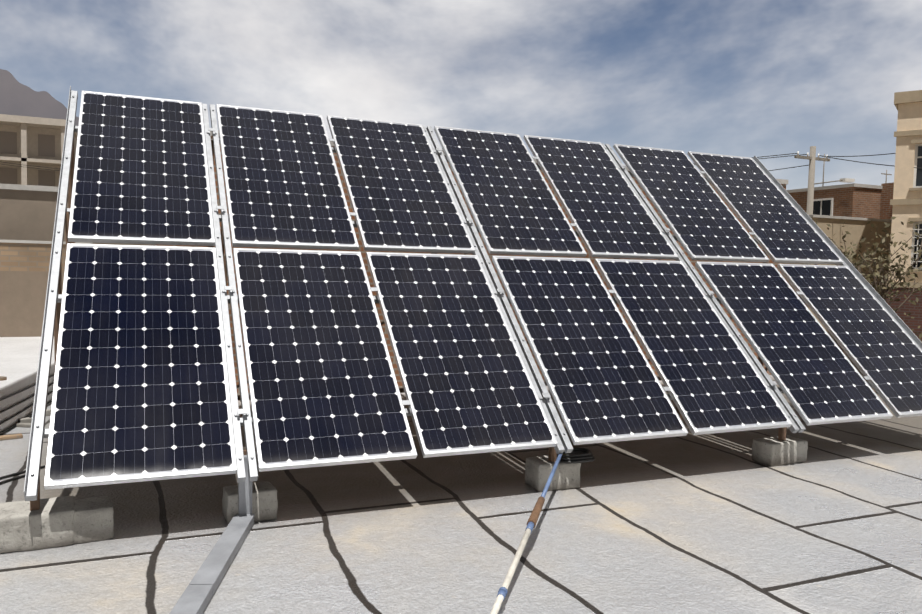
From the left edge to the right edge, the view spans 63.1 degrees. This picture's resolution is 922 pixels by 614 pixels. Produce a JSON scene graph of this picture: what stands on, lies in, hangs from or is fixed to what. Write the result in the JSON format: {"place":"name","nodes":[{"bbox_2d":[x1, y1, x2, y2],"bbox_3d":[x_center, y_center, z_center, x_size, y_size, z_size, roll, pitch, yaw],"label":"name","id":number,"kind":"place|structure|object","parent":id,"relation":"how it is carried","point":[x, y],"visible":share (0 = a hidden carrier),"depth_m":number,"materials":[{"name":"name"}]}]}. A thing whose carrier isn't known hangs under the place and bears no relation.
{"place":"outdoors","nodes":[
{"label":"outdoors","id":0,"kind":"place"},
{"bbox_2d":[0,376,50,440],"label":"pipe","id":1,"kind":"object","parent":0,"point":[25,422],"visible":0.31,"depth_m":6.98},
{"bbox_2d":[0,337,54,431],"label":"raised roof","id":2,"kind":"structure","parent":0,"point":[19,358],"depth_m":7.65,"materials":[{"name":"concrete"}]},
{"bbox_2d":[0,374,54,484],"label":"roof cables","id":3,"kind":"object","parent":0,"point":[13,474],"visible":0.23,"depth_m":6.82,"materials":[{"name":"grey metal"}]},
{"bbox_2d":[0,114,77,186],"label":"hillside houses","id":4,"kind":"structure","parent":0,"point":[33,142],"depth_m":69.22,"materials":[{"name":"grey"}]},
{"bbox_2d":[0,69,78,125],"bbox_3d":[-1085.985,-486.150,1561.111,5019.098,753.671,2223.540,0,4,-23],"label":"mountain ridge","id":5,"kind":"structure","parent":0,"point":[17,98],"depth_m":2562.56,"materials":[{"name":"grey stone"}]},
{"bbox_2d":[0,375,921,613],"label":"roof surface","id":6,"kind":"object","parent":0,"point":[712,523],"visible":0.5,"depth_m":4.48,"materials":[{"name":"grey concrete"}]},
{"bbox_2d":[0,0,921,189],"label":"sky","id":7,"kind":"structure","parent":0,"point":[743,78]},
{"bbox_2d":[786,183,882,218],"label":"brick building","id":8,"kind":"structure","parent":0,"point":[855,200],"depth_m":27.45,"materials":[{"name":"brown brick"}]},
{"bbox_2d":[822,154,891,185],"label":"antenna masts","id":9,"kind":"object","parent":8,"relation":"on","point":[886,174],"visible":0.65,"depth_m":31.73},
{"label":"terrain","id":10,"kind":"structure","parent":0,"visible":0},
{"bbox_2d":[0,183,154,336],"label":"boundary wall","id":11,"kind":"structure","parent":10,"relation":"on","point":[27,216],"depth_m":10.82,"materials":[{"name":"paint"}]},
{"bbox_2d":[794,146,854,214],"bbox_3d":[10.970,0.805,23.362,2.023,11.450,0.475,1,3,-7],"label":"utility pole","id":12,"kind":"object","parent":10,"relation":"on","point":[812,158],"visible":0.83,"depth_m":23.00,"materials":[{"name":"white paint"}]},
{"bbox_2d":[2,153,921,170],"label":"power lines","id":13,"kind":"object","parent":12,"relation":"attached to","point":[693,163],"visible":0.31,"depth_m":23.02,"materials":[{"name":"black"}]},
{"bbox_2d":[782,214,891,393],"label":"low beige building","id":14,"kind":"structure","parent":10,"relation":"on","point":[861,227],"depth_m":23.28,"materials":[{"name":"paint"}]},
{"bbox_2d":[807,217,921,392],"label":"tree","id":15,"kind":"object","parent":10,"relation":"on","point":[881,291],"visible":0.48,"depth_m":10.06,"materials":[{"name":"green plant"}]},
{"bbox_2d":[886,90,921,340],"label":"cream building","id":16,"kind":"structure","parent":10,"relation":"on","point":[906,201],"depth_m":20.45,"materials":[{"name":"paint"}]},
{"bbox_2d":[880,183,893,219],"bbox_3d":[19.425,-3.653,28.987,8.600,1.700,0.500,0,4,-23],"label":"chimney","id":17,"kind":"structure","parent":16,"relation":"attached to","point":[887,189],"depth_m":27.30,"materials":[{"name":"brown brick"}]},
{"bbox_3d":[-0.769,4.384,3.910,16.600,5.996,20.200,0,4,-23],"label":"roof","id":18,"kind":"object","parent":10,"relation":"on","visible":0},
{"bbox_2d":[0,496,75,553],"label":"foundation block","id":19,"kind":"structure","parent":18,"relation":"on","point":[49,523],"depth_m":4.11,"materials":[{"name":"concrete"}]},
{"bbox_2d":[74,496,113,543],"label":"foundation block","id":20,"kind":"structure","parent":18,"relation":"on","point":[93,519],"depth_m":4.24,"materials":[{"name":"concrete"}]},
{"bbox_2d":[169,455,254,613],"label":"metal beam","id":21,"kind":"structure","parent":18,"relation":"on","point":[199,591],"depth_m":3.89,"materials":[{"name":"silver metal"}]},
{"bbox_2d":[222,481,277,523],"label":"foundation block","id":22,"kind":"structure","parent":18,"relation":"on","point":[264,501],"depth_m":4.63,"materials":[{"name":"concrete"}]},
{"bbox_2d":[155,130,787,400],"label":"brick wall","id":23,"kind":"structure","parent":18,"relation":"on","point":[783,182],"depth_m":9.30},
{"bbox_2d":[23,86,921,500],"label":"mounting rails","id":24,"kind":"object","parent":18,"relation":"on","point":[39,432],"visible":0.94,"depth_m":5.79,"materials":[{"name":"silver metal"}]},
{"bbox_2d":[44,243,236,489],"bbox_3d":[-2.042,0.268,4.843,0.992,1.342,1.475,0,4,-23],"label":"solar panel","id":25,"kind":"object","parent":24,"relation":"attached to","point":[141,390],"visible":1,"depth_m":4.70,"materials":[{"name":"glass"}]},
{"bbox_2d":[68,91,214,245],"bbox_3d":[-2.593,-1.177,6.136,0.992,1.342,1.475,0,4,-23],"label":"solar panel","id":26,"kind":"object","parent":24,"relation":"attached to","point":[141,175],"visible":1,"depth_m":6.01,"materials":[{"name":"glass"}]},
{"bbox_2d":[216,104,358,249],"bbox_3d":[-1.561,-1.178,6.575,0.992,1.342,1.475,0,4,-23],"label":"solar panel","id":27,"kind":"object","parent":24,"relation":"attached to","point":[283,186],"visible":1,"depth_m":6.46,"materials":[{"name":"glass"}]},
{"bbox_2d":[233,248,416,471],"bbox_3d":[-1.010,0.267,5.282,0.992,1.342,1.475,0,4,-23],"label":"solar panel","id":28,"kind":"object","parent":24,"relation":"attached to","point":[323,387],"visible":1,"depth_m":5.15,"materials":[{"name":"glass"}]},
{"bbox_2d":[327,115,475,253],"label":"solar panel","id":29,"kind":"object","parent":24,"relation":"attached to","point":[400,195],"visible":1,"depth_m":6.87,"materials":[{"name":"glass"}]},
{"bbox_2d":[30,136,844,510],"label":"steel mount legs","id":30,"kind":"object","parent":24,"relation":"attached to","point":[552,454],"visible":0.06,"depth_m":5.72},
{"bbox_2d":[366,252,557,457],"bbox_3d":[-0.051,0.266,5.689,0.992,1.342,1.475,0,4,-23],"label":"solar panel","id":31,"kind":"object","parent":24,"relation":"attached to","point":[468,386],"visible":1,"depth_m":5.56,"materials":[{"name":"glass"}]},
{"bbox_2d":[434,126,586,256],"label":"solar panel","id":32,"kind":"object","parent":24,"relation":"attached to","point":[514,207],"visible":1,"depth_m":7.32,"materials":[{"name":"glass"}]},
{"bbox_2d":[491,256,687,444],"bbox_3d":[0.994,0.265,6.133,0.992,1.342,1.475,0,4,-23],"label":"solar panel","id":33,"kind":"object","parent":24,"relation":"attached to","point":[603,383],"visible":1,"depth_m":6.01,"materials":[{"name":"glass"}]},
{"bbox_2d":[523,135,678,259],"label":"solar panel","id":34,"kind":"object","parent":24,"relation":"attached to","point":[608,214],"visible":1,"depth_m":7.73,"materials":[{"name":"glass"}]},
{"bbox_2d":[613,144,768,261],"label":"solar panel","id":35,"kind":"object","parent":24,"relation":"attached to","point":[703,223],"visible":1,"depth_m":8.20,"materials":[{"name":"glass"}]},
{"bbox_2d":[594,259,791,434],"bbox_3d":[1.967,0.265,6.547,0.992,1.342,1.475,0,4,-23],"label":"solar panel","id":36,"kind":"object","parent":24,"relation":"attached to","point":[708,374],"visible":1,"depth_m":6.43,"materials":[{"name":"glass"}]},
{"bbox_2d":[687,151,842,264],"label":"solar panel","id":37,"kind":"object","parent":24,"relation":"attached to","point":[767,213],"visible":1,"depth_m":8.62,"materials":[{"name":"glass"}]},
{"bbox_2d":[695,262,892,424],"bbox_3d":[3.050,0.264,7.007,0.992,1.342,1.475,0,4,-23],"label":"solar panel","id":38,"kind":"object","parent":24,"relation":"attached to","point":[815,373],"visible":1,"depth_m":6.89,"materials":[{"name":"glass"}]},
{"bbox_2d":[777,264,921,417],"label":"solar panel","id":39,"kind":"object","parent":24,"relation":"attached to","point":[875,342],"visible":1,"depth_m":7.42,"materials":[{"name":"glass"}]},
{"bbox_2d":[490,453,562,613],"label":"cleaning pole","id":40,"kind":"object","parent":18,"relation":"on","point":[531,525],"visible":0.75,"depth_m":3.99,"materials":[{"name":"white plastic"}]},
{"bbox_2d":[525,455,580,491],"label":"foundation block","id":41,"kind":"structure","parent":18,"relation":"on","point":[538,469],"depth_m":5.42,"materials":[{"name":"concrete"}]},
{"bbox_2d":[556,447,594,463],"bbox_3d":[0.829,1.086,5.512,0.322,0.067,0.262,0,4,-23],"label":"cable coil","id":42,"kind":"object","parent":41,"relation":"on","point":[576,454],"visible":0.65,"depth_m":5.42,"materials":[{"name":"black rubber"}]},
{"bbox_2d":[752,435,807,465],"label":"foundation block","id":43,"kind":"structure","parent":18,"relation":"on","point":[771,451],"depth_m":6.29,"materials":[{"name":"concrete"}]}
]}

